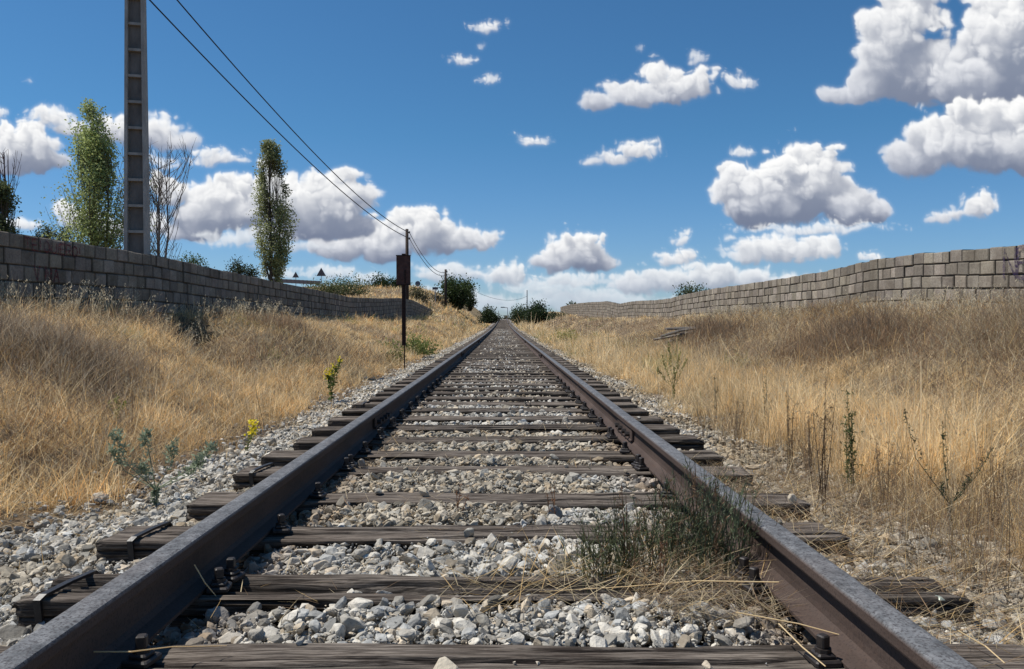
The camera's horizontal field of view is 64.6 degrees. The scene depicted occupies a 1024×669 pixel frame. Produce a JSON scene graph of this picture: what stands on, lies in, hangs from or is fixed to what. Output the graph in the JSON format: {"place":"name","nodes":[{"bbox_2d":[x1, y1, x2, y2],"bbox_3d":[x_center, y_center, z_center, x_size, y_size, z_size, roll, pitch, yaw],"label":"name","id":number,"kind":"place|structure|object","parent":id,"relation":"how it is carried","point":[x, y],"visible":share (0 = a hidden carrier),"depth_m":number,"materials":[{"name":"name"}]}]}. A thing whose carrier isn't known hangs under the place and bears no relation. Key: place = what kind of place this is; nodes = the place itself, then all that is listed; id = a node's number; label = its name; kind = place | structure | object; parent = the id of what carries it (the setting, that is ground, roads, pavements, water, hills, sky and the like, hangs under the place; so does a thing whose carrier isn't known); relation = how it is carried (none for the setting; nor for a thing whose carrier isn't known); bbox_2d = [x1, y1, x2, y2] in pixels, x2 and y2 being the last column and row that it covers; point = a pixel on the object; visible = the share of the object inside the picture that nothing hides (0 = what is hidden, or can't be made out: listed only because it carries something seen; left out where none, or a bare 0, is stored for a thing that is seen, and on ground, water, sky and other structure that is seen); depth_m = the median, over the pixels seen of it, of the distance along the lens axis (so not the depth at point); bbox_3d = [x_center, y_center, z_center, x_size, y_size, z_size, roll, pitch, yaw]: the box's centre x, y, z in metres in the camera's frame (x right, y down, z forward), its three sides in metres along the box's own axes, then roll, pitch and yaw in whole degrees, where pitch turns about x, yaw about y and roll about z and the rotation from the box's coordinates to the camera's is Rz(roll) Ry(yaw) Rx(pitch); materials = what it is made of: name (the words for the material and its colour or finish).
{"place":"outdoors","nodes":[
{"label":"outdoors","id":0,"kind":"place"},
{"bbox_2d":[0,0,1023,310],"bbox_3d":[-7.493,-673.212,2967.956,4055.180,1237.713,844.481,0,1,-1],"label":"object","id":1,"kind":"structure","parent":0,"point":[972,78],"depth_m":3147.81,"materials":[{"name":"white"}]},
{"bbox_2d":[0,279,1023,646],"bbox_3d":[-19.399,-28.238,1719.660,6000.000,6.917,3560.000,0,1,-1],"label":"ground","id":2,"kind":"structure","parent":0,"point":[20,519],"depth_m":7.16,"materials":[{"name":"beige plant"}]},
{"bbox_2d":[0,147,21,228],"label":"bare tree","id":3,"kind":"object","parent":2,"relation":"on","point":[4,174],"visible":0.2,"depth_m":22.27,"materials":[{"name":"brown plant"}]},
{"bbox_2d":[0,178,22,233],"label":"leafy tree","id":4,"kind":"object","parent":2,"relation":"on","point":[6,203],"visible":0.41,"depth_m":21.72,"materials":[{"name":"green plant"}]},
{"bbox_2d":[30,220,61,239],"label":"bush","id":5,"kind":"object","parent":2,"relation":"on","point":[38,233],"visible":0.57,"depth_m":49.42,"materials":[{"name":"green plant"}]},
{"bbox_2d":[34,97,123,249],"bbox_3d":[-12.966,-3.863,24.907,3.022,6.692,3.146,-1,1,-31],"label":"poplar tree","id":6,"kind":"object","parent":2,"relation":"on","point":[94,153],"visible":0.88,"depth_m":24.52,"materials":[{"name":"green plant"}]},
{"bbox_2d":[124,0,150,253],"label":"utility pole","id":7,"kind":"object","parent":2,"relation":"on","point":[136,193],"visible":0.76,"depth_m":14.12,"materials":[{"name":"concrete"}]},
{"bbox_2d":[0,296,285,432],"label":"dry brush","id":8,"kind":"object","parent":2,"relation":"on","point":[45,331],"visible":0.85,"depth_m":7.02,"materials":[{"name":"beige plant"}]},
{"bbox_2d":[0,275,302,352],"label":"wild oats","id":9,"kind":"object","parent":2,"relation":"on","point":[214,311],"visible":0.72,"depth_m":11.58,"materials":[{"name":"beige plant"}]},
{"bbox_2d":[110,135,196,259],"bbox_3d":[-9.584,-2.949,21.912,2.060,4.945,1.753,0,1,27],"label":"bare tree","id":10,"kind":"object","parent":2,"relation":"on","point":[158,203],"visible":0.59,"depth_m":21.78,"materials":[{"name":"bark"},{"name":"wood"}]},
{"bbox_2d":[0,293,370,505],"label":"wild oats","id":11,"kind":"object","parent":2,"relation":"on","point":[172,366],"visible":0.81,"depth_m":8.66,"materials":[{"name":"beige plant"}]},
{"bbox_2d":[63,387,313,509],"bbox_3d":[-2.299,0.685,6.538,0.787,0.400,4.989,0,1,-1],"label":"straw tangle","id":12,"kind":"object","parent":2,"relation":"on","point":[194,436],"visible":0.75,"depth_m":5.88,"materials":[{"name":"beige plant"}]},
{"bbox_2d":[173,251,214,267],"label":"bush","id":13,"kind":"object","parent":2,"relation":"on","point":[193,260],"visible":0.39,"depth_m":59.56,"materials":[{"name":"green plant"}]},
{"bbox_2d":[0,292,391,484],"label":"straw tangle","id":14,"kind":"object","parent":2,"relation":"on","point":[176,335],"visible":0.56,"depth_m":8.76,"materials":[{"name":"beige plant"}]},
{"bbox_2d":[0,289,419,531],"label":"straw tangle","id":15,"kind":"object","parent":2,"relation":"on","point":[216,376],"visible":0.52,"depth_m":8.00,"materials":[{"name":"beige plant"}]},
{"bbox_2d":[162,328,269,380],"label":"dead weeds","id":16,"kind":"object","parent":2,"relation":"on","point":[217,351],"visible":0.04,"depth_m":12.83,"materials":[{"name":"beige plant"}]},
{"bbox_2d":[0,231,434,324],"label":"block wall","id":17,"kind":"structure","parent":2,"relation":"on","point":[35,260],"depth_m":13.59,"materials":[{"name":"concrete"}]},
{"bbox_2d":[223,254,252,276],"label":"bush","id":18,"kind":"object","parent":2,"relation":"on","point":[239,268],"visible":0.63,"depth_m":59.44,"materials":[{"name":"green plant"}]},
{"bbox_2d":[248,138,299,282],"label":"poplar tree","id":19,"kind":"object","parent":2,"relation":"on","point":[271,155],"visible":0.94,"depth_m":44.57,"materials":[{"name":"green plant"}]},
{"bbox_2d":[219,309,344,350],"bbox_3d":[-4.631,-0.084,16.755,2.452,1.021,5.108,0,1,-1],"label":"dry brush","id":20,"kind":"object","parent":2,"relation":"on","point":[297,323],"visible":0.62,"depth_m":16.32,"materials":[{"name":"beige plant"}]},
{"bbox_2d":[301,275,353,294],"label":"bush","id":21,"kind":"object","parent":2,"relation":"on","point":[334,288],"visible":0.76,"depth_m":65.62,"materials":[{"name":"green plant"}]},
{"bbox_2d":[323,356,342,402],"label":"yellow flower","id":22,"kind":"object","parent":2,"relation":"on","point":[330,376],"visible":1,"depth_m":9.46,"materials":[{"name":"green plant"}]},
{"bbox_2d":[316,271,379,295],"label":"bush","id":23,"kind":"object","parent":2,"relation":"on","point":[358,291],"visible":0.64,"depth_m":69.33,"materials":[{"name":"green plant"}]},
{"bbox_2d":[366,271,393,287],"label":"bush","id":24,"kind":"object","parent":2,"relation":"on","point":[382,280],"visible":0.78,"depth_m":89.34,"materials":[{"name":"green plant"}]},
{"bbox_2d":[396,254,410,367],"bbox_3d":[-2.137,-0.365,16.004,0.290,2.461,0.098,0,1,-1],"label":"trackside sign","id":25,"kind":"object","parent":2,"relation":"on","point":[403,270],"visible":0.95,"depth_m":15.96,"materials":[{"name":"metal"}]},
{"bbox_2d":[405,229,409,298],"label":"utility pole","id":26,"kind":"object","parent":2,"relation":"on","point":[407,253],"visible":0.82,"depth_m":52.78,"materials":[{"name":"wood"}]},
{"bbox_2d":[149,0,409,238],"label":"overhead cable","id":27,"kind":"object","parent":26,"relation":"attached to","point":[258,112],"visible":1,"depth_m":20.42,"materials":[{"name":"rubber"}]},
{"bbox_2d":[177,0,409,232],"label":"overhead cable","id":28,"kind":"object","parent":26,"relation":"attached to","point":[274,110],"visible":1,"depth_m":21.98,"materials":[{"name":"rubber"}]},
{"bbox_2d":[376,326,442,354],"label":"green weeds","id":29,"kind":"object","parent":2,"relation":"on","point":[422,349],"visible":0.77,"depth_m":22.02,"materials":[{"name":"green plant"}]},
{"bbox_2d":[409,280,435,303],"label":"bush","id":30,"kind":"object","parent":2,"relation":"on","point":[416,292],"visible":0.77,"depth_m":79.64,"materials":[{"name":"green plant"}]},
{"bbox_2d":[434,270,479,309],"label":"round tree","id":31,"kind":"object","parent":2,"relation":"on","point":[458,294],"visible":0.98,"depth_m":100.81,"materials":[{"name":"green plant"}]},
{"bbox_2d":[21,400,901,511],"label":"ballast","id":32,"kind":"structure","parent":2,"relation":"on","point":[258,447],"depth_m":5.32,"materials":[{"name":"gravel"}]},
{"bbox_2d":[0,406,347,554],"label":"straw litter","id":33,"kind":"object","parent":32,"relation":"on","point":[166,479],"visible":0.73,"depth_m":4.34,"materials":[{"name":"beige plant"}]},
{"bbox_2d":[244,419,259,450],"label":"yellow flower","id":34,"kind":"object","parent":32,"relation":"on","point":[251,432],"visible":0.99,"depth_m":5.78,"materials":[{"name":"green plant"}]},
{"bbox_2d":[726,398,744,440],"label":"dry weed","id":35,"kind":"object","parent":32,"relation":"on","point":[736,430],"visible":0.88,"depth_m":6.19,"materials":[{"name":"brown plant"}]},
{"bbox_2d":[783,392,801,473],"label":"dry stalk","id":36,"kind":"object","parent":32,"relation":"on","point":[788,428],"visible":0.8,"depth_m":4.74,"materials":[{"name":"brown plant"}]},
{"bbox_2d":[792,407,826,483],"bbox_3d":[1.647,0.628,4.529,0.211,0.467,0.089,0,1,22],"label":"dry weed","id":37,"kind":"object","parent":32,"relation":"on","point":[809,444],"visible":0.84,"depth_m":4.52,"materials":[{"name":"brown plant"}]},
{"bbox_2d":[839,388,863,491],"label":"green weed","id":38,"kind":"object","parent":32,"relation":"on","point":[850,445],"visible":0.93,"depth_m":4.31,"materials":[{"name":"green plant"}]},
{"bbox_2d":[95,511,849,574],"bbox_3d":[-0.130,0.782,3.016,2.714,0.241,0.252,0,1,-1],"label":"wooden sleeper","id":39,"kind":"object","parent":2,"relation":"on","point":[131,543],"visible":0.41,"depth_m":2.95,"materials":[{"name":"wood"}]},
{"bbox_2d":[0,322,497,668],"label":"rail","id":40,"kind":"object","parent":39,"relation":"on","point":[153,595],"visible":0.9,"depth_m":2.27,"materials":[{"name":"metal"}]},
{"bbox_2d":[506,319,977,668],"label":"rail","id":41,"kind":"object","parent":39,"relation":"on","point":[873,630],"visible":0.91,"depth_m":2.13,"materials":[{"name":"metal"}]},
{"bbox_2d":[475,303,501,323],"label":"bush","id":42,"kind":"object","parent":2,"relation":"on","point":[489,316],"visible":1,"depth_m":87.59,"materials":[{"name":"green plant"}]},
{"bbox_2d":[274,361,710,418],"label":"ballast","id":43,"kind":"structure","parent":2,"relation":"on","point":[639,399],"depth_m":10.06,"materials":[{"name":"gravel"}]},
{"bbox_2d":[232,454,752,491],"bbox_3d":[-0.098,0.763,4.287,2.700,0.242,0.252,0,1,0],"label":"wooden sleeper","id":44,"kind":"object","parent":2,"relation":"on","point":[249,476],"visible":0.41,"depth_m":4.24,"materials":[{"name":"wood"}]},
{"bbox_2d":[261,441,723,466],"bbox_3d":[-0.114,0.756,4.815,2.705,0.243,0.241,0,1,0],"label":"wooden sleeper","id":45,"kind":"object","parent":2,"relation":"on","point":[623,455],"visible":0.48,"depth_m":4.76,"materials":[{"name":"wood"}]},
{"bbox_2d":[386,341,598,370],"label":"ballast","id":46,"kind":"structure","parent":2,"relation":"on","point":[432,358],"depth_m":20.79,"materials":[{"name":"gravel"}]},
{"bbox_2d":[13,556,974,645],"bbox_3d":[-0.049,0.792,2.383,2.711,0.241,0.252,0,1,0],"label":"wooden sleeper","id":47,"kind":"object","parent":2,"relation":"on","point":[60,595],"visible":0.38,"depth_m":2.35,"materials":[{"name":"wood"}]},
{"bbox_2d":[613,483,628,577],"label":"dry stalk","id":48,"kind":"object","parent":47,"relation":"on","point":[623,526],"visible":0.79,"depth_m":2.47,"materials":[{"name":"brown plant"}]},
{"bbox_2d":[539,580,778,591],"bbox_3d":[0.400,0.697,2.253,0.652,0.067,0.029,0,1,10],"label":"straw stalk","id":49,"kind":"object","parent":47,"relation":"on","point":[679,582],"visible":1,"depth_m":2.24,"materials":[{"name":"beige plant"}]},
{"bbox_2d":[352,395,637,408],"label":"wooden sleeper","id":50,"kind":"object","parent":2,"relation":"on","point":[578,402],"visible":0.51,"depth_m":7.67,"materials":[{"name":"wood"}]},
{"bbox_2d":[311,417,679,436],"bbox_3d":[-0.118,0.738,6.003,2.701,0.243,0.245,0,1,0],"label":"wooden sleeper","id":51,"kind":"object","parent":2,"relation":"on","point":[599,425],"visible":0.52,"depth_m":5.91,"materials":[{"name":"wood"}]},
{"bbox_2d":[342,401,648,415],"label":"wooden sleeper","id":52,"kind":"object","parent":2,"relation":"on","point":[583,409],"visible":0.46,"depth_m":7.10,"materials":[{"name":"wood"}]},
{"bbox_2d":[328,408,663,426],"bbox_3d":[-0.130,0.727,6.579,2.712,0.238,0.244,0,1,-1],"label":"wooden sleeper","id":53,"kind":"object","parent":2,"relation":"on","point":[402,417],"visible":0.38,"depth_m":6.50,"materials":[{"name":"wood"}]},
{"bbox_2d":[375,386,619,396],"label":"wooden sleeper","id":54,"kind":"object","parent":2,"relation":"on","point":[565,393],"visible":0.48,"depth_m":8.86,"materials":[{"name":"wood"}]},
{"bbox_2d":[186,482,811,521],"bbox_3d":[-0.056,0.774,3.597,2.704,0.241,0.244,0,1,0],"label":"wooden sleeper","id":55,"kind":"object","parent":2,"relation":"on","point":[201,508],"visible":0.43,"depth_m":3.56,"materials":[{"name":"wood"}]},
{"bbox_2d":[293,427,704,450],"bbox_3d":[-0.082,0.747,5.416,2.703,0.243,0.243,0,1,-1],"label":"wooden sleeper","id":56,"kind":"object","parent":2,"relation":"on","point":[684,442],"visible":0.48,"depth_m":5.36,"materials":[{"name":"wood"}]},
{"bbox_2d":[390,379,607,387],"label":"wooden sleeper","id":57,"kind":"object","parent":2,"relation":"on","point":[543,385],"visible":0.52,"depth_m":10.04,"materials":[{"name":"wood"}]},
{"bbox_2d":[395,376,602,383],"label":"wooden sleeper","id":58,"kind":"object","parent":2,"relation":"on","point":[555,381],"visible":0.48,"depth_m":10.61,"materials":[{"name":"wood"}]},
{"bbox_2d":[418,368,579,370],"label":"wooden sleeper","id":59,"kind":"object","parent":2,"relation":"on","point":[498,369],"visible":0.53,"depth_m":13.57,"materials":[{"name":"brown wood"}]},
{"bbox_2d":[415,369,582,372],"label":"wooden sleeper","id":60,"kind":"object","parent":2,"relation":"on","point":[547,370],"visible":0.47,"depth_m":12.94,"materials":[{"name":"brown wood"}]},
{"bbox_2d":[383,382,615,391],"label":"wooden sleeper","id":61,"kind":"object","parent":2,"relation":"on","point":[434,387],"visible":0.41,"depth_m":9.42,"materials":[{"name":"wood"}]},
{"bbox_2d":[402,377,596,380],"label":"wooden sleeper","id":62,"kind":"object","parent":2,"relation":"on","point":[493,378],"visible":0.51,"depth_m":11.18,"materials":[{"name":"brown wood"}]},
{"bbox_2d":[454,329,544,344],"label":"ballast","id":63,"kind":"structure","parent":2,"relation":"on","point":[474,335],"depth_m":44.01,"materials":[{"name":"gravel"}]},
{"bbox_2d":[407,375,592,377],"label":"wooden sleeper","id":64,"kind":"object","parent":2,"relation":"on","point":[503,375],"visible":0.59,"depth_m":11.83,"materials":[{"name":"brown wood"}]},
{"bbox_2d":[369,390,631,402],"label":"wooden sleeper","id":65,"kind":"object","parent":2,"relation":"on","point":[572,397],"visible":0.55,"depth_m":8.26,"materials":[{"name":"wood"}]},
{"bbox_2d":[427,364,574,365],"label":"wooden sleeper","id":66,"kind":"object","parent":2,"relation":"on","point":[500,364],"visible":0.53,"depth_m":14.82,"materials":[{"name":"brown wood"}]},
{"bbox_2d":[423,366,578,367],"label":"wooden sleeper","id":67,"kind":"object","parent":2,"relation":"on","point":[501,366],"visible":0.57,"depth_m":14.15,"materials":[{"name":"brown wood"}]},
{"bbox_2d":[413,372,589,374],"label":"wooden sleeper","id":68,"kind":"object","parent":2,"relation":"on","point":[501,373],"visible":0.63,"depth_m":12.32,"materials":[{"name":"brown wood"}]},
{"bbox_2d":[433,361,569,362],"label":"wooden sleeper","id":69,"kind":"object","parent":2,"relation":"on","point":[505,361],"visible":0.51,"depth_m":15.93,"materials":[{"name":"brown wood"}]},
{"bbox_2d":[0,456,1023,668],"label":"ballast","id":70,"kind":"structure","parent":2,"relation":"on","point":[345,625],"depth_m":2.69,"materials":[{"name":"gravel"}]},
{"bbox_2d":[107,425,218,505],"bbox_3d":[-1.733,0.665,4.049,0.577,0.455,0.226,0,1,-1],"label":"thistle","id":71,"kind":"object","parent":70,"relation":"on","point":[195,464],"visible":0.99,"depth_m":4.02,"materials":[{"name":"green plant"}]},
{"bbox_2d":[194,418,741,633],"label":"straw litter","id":72,"kind":"object","parent":70,"relation":"on","point":[439,529],"visible":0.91,"depth_m":2.96,"materials":[{"name":"beige plant"}]},
{"bbox_2d":[428,512,772,624],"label":"straw litter","id":73,"kind":"object","parent":70,"relation":"on","point":[564,576],"visible":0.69,"depth_m":2.33,"materials":[{"name":"beige plant"}]},
{"bbox_2d":[549,484,716,593],"bbox_3d":[0.377,0.628,2.481,0.524,0.293,0.349,0,1,-1],"label":"green weed","id":74,"kind":"object","parent":70,"relation":"on","point":[611,541],"visible":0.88,"depth_m":2.45,"materials":[{"name":"green plant"}]},
{"bbox_2d":[657,534,671,591],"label":"dry stalk","id":75,"kind":"object","parent":70,"relation":"on","point":[661,547],"visible":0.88,"depth_m":2.36,"materials":[{"name":"brown plant"}]},
{"bbox_2d":[597,543,810,638],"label":"straw litter","id":76,"kind":"object","parent":70,"relation":"on","point":[724,585],"visible":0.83,"depth_m":2.24,"materials":[{"name":"beige plant"}]},
{"bbox_2d":[611,451,800,584],"bbox_3d":[0.609,0.578,2.636,0.627,0.412,0.444,0,1,-1],"label":"green bush","id":77,"kind":"object","parent":70,"relation":"on","point":[712,535],"visible":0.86,"depth_m":2.59,"materials":[{"name":"green plant"}]},
{"bbox_2d":[812,381,836,512],"bbox_3d":[1.451,0.533,3.763,0.176,0.651,0.093,-1,1,-44],"label":"dry stalk","id":78,"kind":"object","parent":70,"relation":"on","point":[824,461],"visible":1,"depth_m":3.77,"materials":[{"name":"brown plant"}]},
{"bbox_2d":[691,434,1023,666],"bbox_3d":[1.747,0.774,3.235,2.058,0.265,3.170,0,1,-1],"label":"straw litter","id":79,"kind":"object","parent":70,"relation":"on","point":[874,547],"visible":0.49,"depth_m":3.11,"materials":[{"name":"beige plant"}]},
{"bbox_2d":[0,633,1023,668],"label":"wooden sleeper","id":80,"kind":"object","parent":2,"relation":"on","point":[319,656],"visible":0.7,"depth_m":1.88,"materials":[{"name":"wood"}]},
{"bbox_2d":[93,645,226,652],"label":"straw stalk","id":81,"kind":"object","parent":80,"relation":"on","point":[152,649],"visible":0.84,"depth_m":1.81,"materials":[{"name":"beige plant"}]},
{"bbox_2d":[508,303,527,323],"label":"bush","id":82,"kind":"object","parent":2,"relation":"on","point":[515,313],"visible":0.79,"depth_m":111.62,"materials":[{"name":"green plant"}]},
{"bbox_2d":[517,298,554,324],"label":"bush","id":83,"kind":"object","parent":2,"relation":"on","point":[539,311],"visible":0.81,"depth_m":91.28,"materials":[{"name":"green plant"}]},
{"bbox_2d":[656,343,686,399],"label":"green weed","id":84,"kind":"object","parent":2,"relation":"on","point":[674,376],"visible":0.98,"depth_m":9.91,"materials":[{"name":"green plant"}]},
{"bbox_2d":[653,326,698,342],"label":"dead branches","id":85,"kind":"object","parent":2,"relation":"on","point":[676,331],"visible":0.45,"depth_m":17.48,"materials":[{"name":"grey wood"}]},
{"bbox_2d":[668,280,709,295],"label":"bush","id":86,"kind":"object","parent":2,"relation":"on","point":[686,291],"visible":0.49,"depth_m":33.42,"materials":[{"name":"green plant"}]},
{"bbox_2d":[658,314,771,352],"bbox_3d":[4.101,0.034,16.759,2.446,1.032,7.607,0,1,-1],"label":"dry brush","id":87,"kind":"object","parent":2,"relation":"on","point":[703,325],"visible":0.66,"depth_m":16.53,"materials":[{"name":"brown plant"}]},
{"bbox_2d":[513,288,1023,602],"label":"dry grass","id":88,"kind":"structure","parent":2,"relation":"on","point":[603,354],"depth_m":6.95,"materials":[{"name":"beige plant"}]},
{"bbox_2d":[560,244,1023,318],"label":"block wall","id":89,"kind":"structure","parent":2,"relation":"on","point":[936,273],"depth_m":15.58,"materials":[{"name":"concrete"}]},
{"bbox_2d":[611,287,1023,451],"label":"straw tangle","id":90,"kind":"object","parent":2,"relation":"on","point":[842,360],"visible":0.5,"depth_m":9.29,"materials":[{"name":"beige plant"}]},
{"bbox_2d":[617,279,1023,417],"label":"straw tangle","id":91,"kind":"object","parent":2,"relation":"on","point":[778,322],"visible":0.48,"depth_m":10.05,"materials":[{"name":"brown plant"}]},
{"bbox_2d":[625,302,1023,495],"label":"wild oats","id":92,"kind":"object","parent":2,"relation":"on","point":[710,375],"visible":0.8,"depth_m":8.09,"materials":[{"name":"beige plant"}]},
{"bbox_2d":[776,293,924,333],"bbox_3d":[5.444,-0.317,13.366,1.989,0.799,4.250,0,1,-1],"label":"dry brush","id":93,"kind":"object","parent":2,"relation":"on","point":[843,305],"visible":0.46,"depth_m":13.26,"materials":[{"name":"brown plant"}]},
{"bbox_2d":[678,382,1023,604],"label":"straw tangle","id":94,"kind":"object","parent":2,"relation":"on","point":[989,538],"visible":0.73,"depth_m":3.60,"materials":[{"name":"beige plant"}]},
{"bbox_2d":[687,279,1021,329],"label":"wild oats","id":95,"kind":"object","parent":2,"relation":"on","point":[865,305],"visible":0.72,"depth_m":12.05,"materials":[{"name":"beige plant"}]},
{"bbox_2d":[733,300,992,379],"bbox_3d":[4.436,0.098,10.547,2.925,1.182,6.205,0,1,-1],"label":"dry brush","id":96,"kind":"object","parent":2,"relation":"on","point":[850,327],"visible":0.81,"depth_m":10.08,"materials":[{"name":"brown plant"}]},
{"bbox_2d":[867,436,910,509],"bbox_3d":[1.873,0.702,4.019,0.200,0.380,0.183,0,1,-1],"label":"dry weed","id":97,"kind":"object","parent":2,"relation":"on","point":[887,472],"visible":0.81,"depth_m":3.99,"materials":[{"name":"beige plant"}]},
{"bbox_2d":[904,409,993,521],"bbox_3d":[1.991,0.627,3.741,0.396,0.577,0.148,0,1,-1],"label":"spiny weed","id":98,"kind":"object","parent":2,"relation":"on","point":[968,479],"visible":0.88,"depth_m":3.74,"materials":[{"name":"green plant"}]},
{"bbox_2d":[882,286,1023,379],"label":"dry brush","id":99,"kind":"object","parent":2,"relation":"on","point":[1005,319],"visible":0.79,"depth_m":7.99,"materials":[{"name":"brown plant"}]},
{"bbox_2d":[973,430,1023,534],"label":"dry weed","id":100,"kind":"object","parent":2,"relation":"on","point":[997,495],"visible":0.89,"depth_m":3.57,"materials":[{"name":"beige plant"}]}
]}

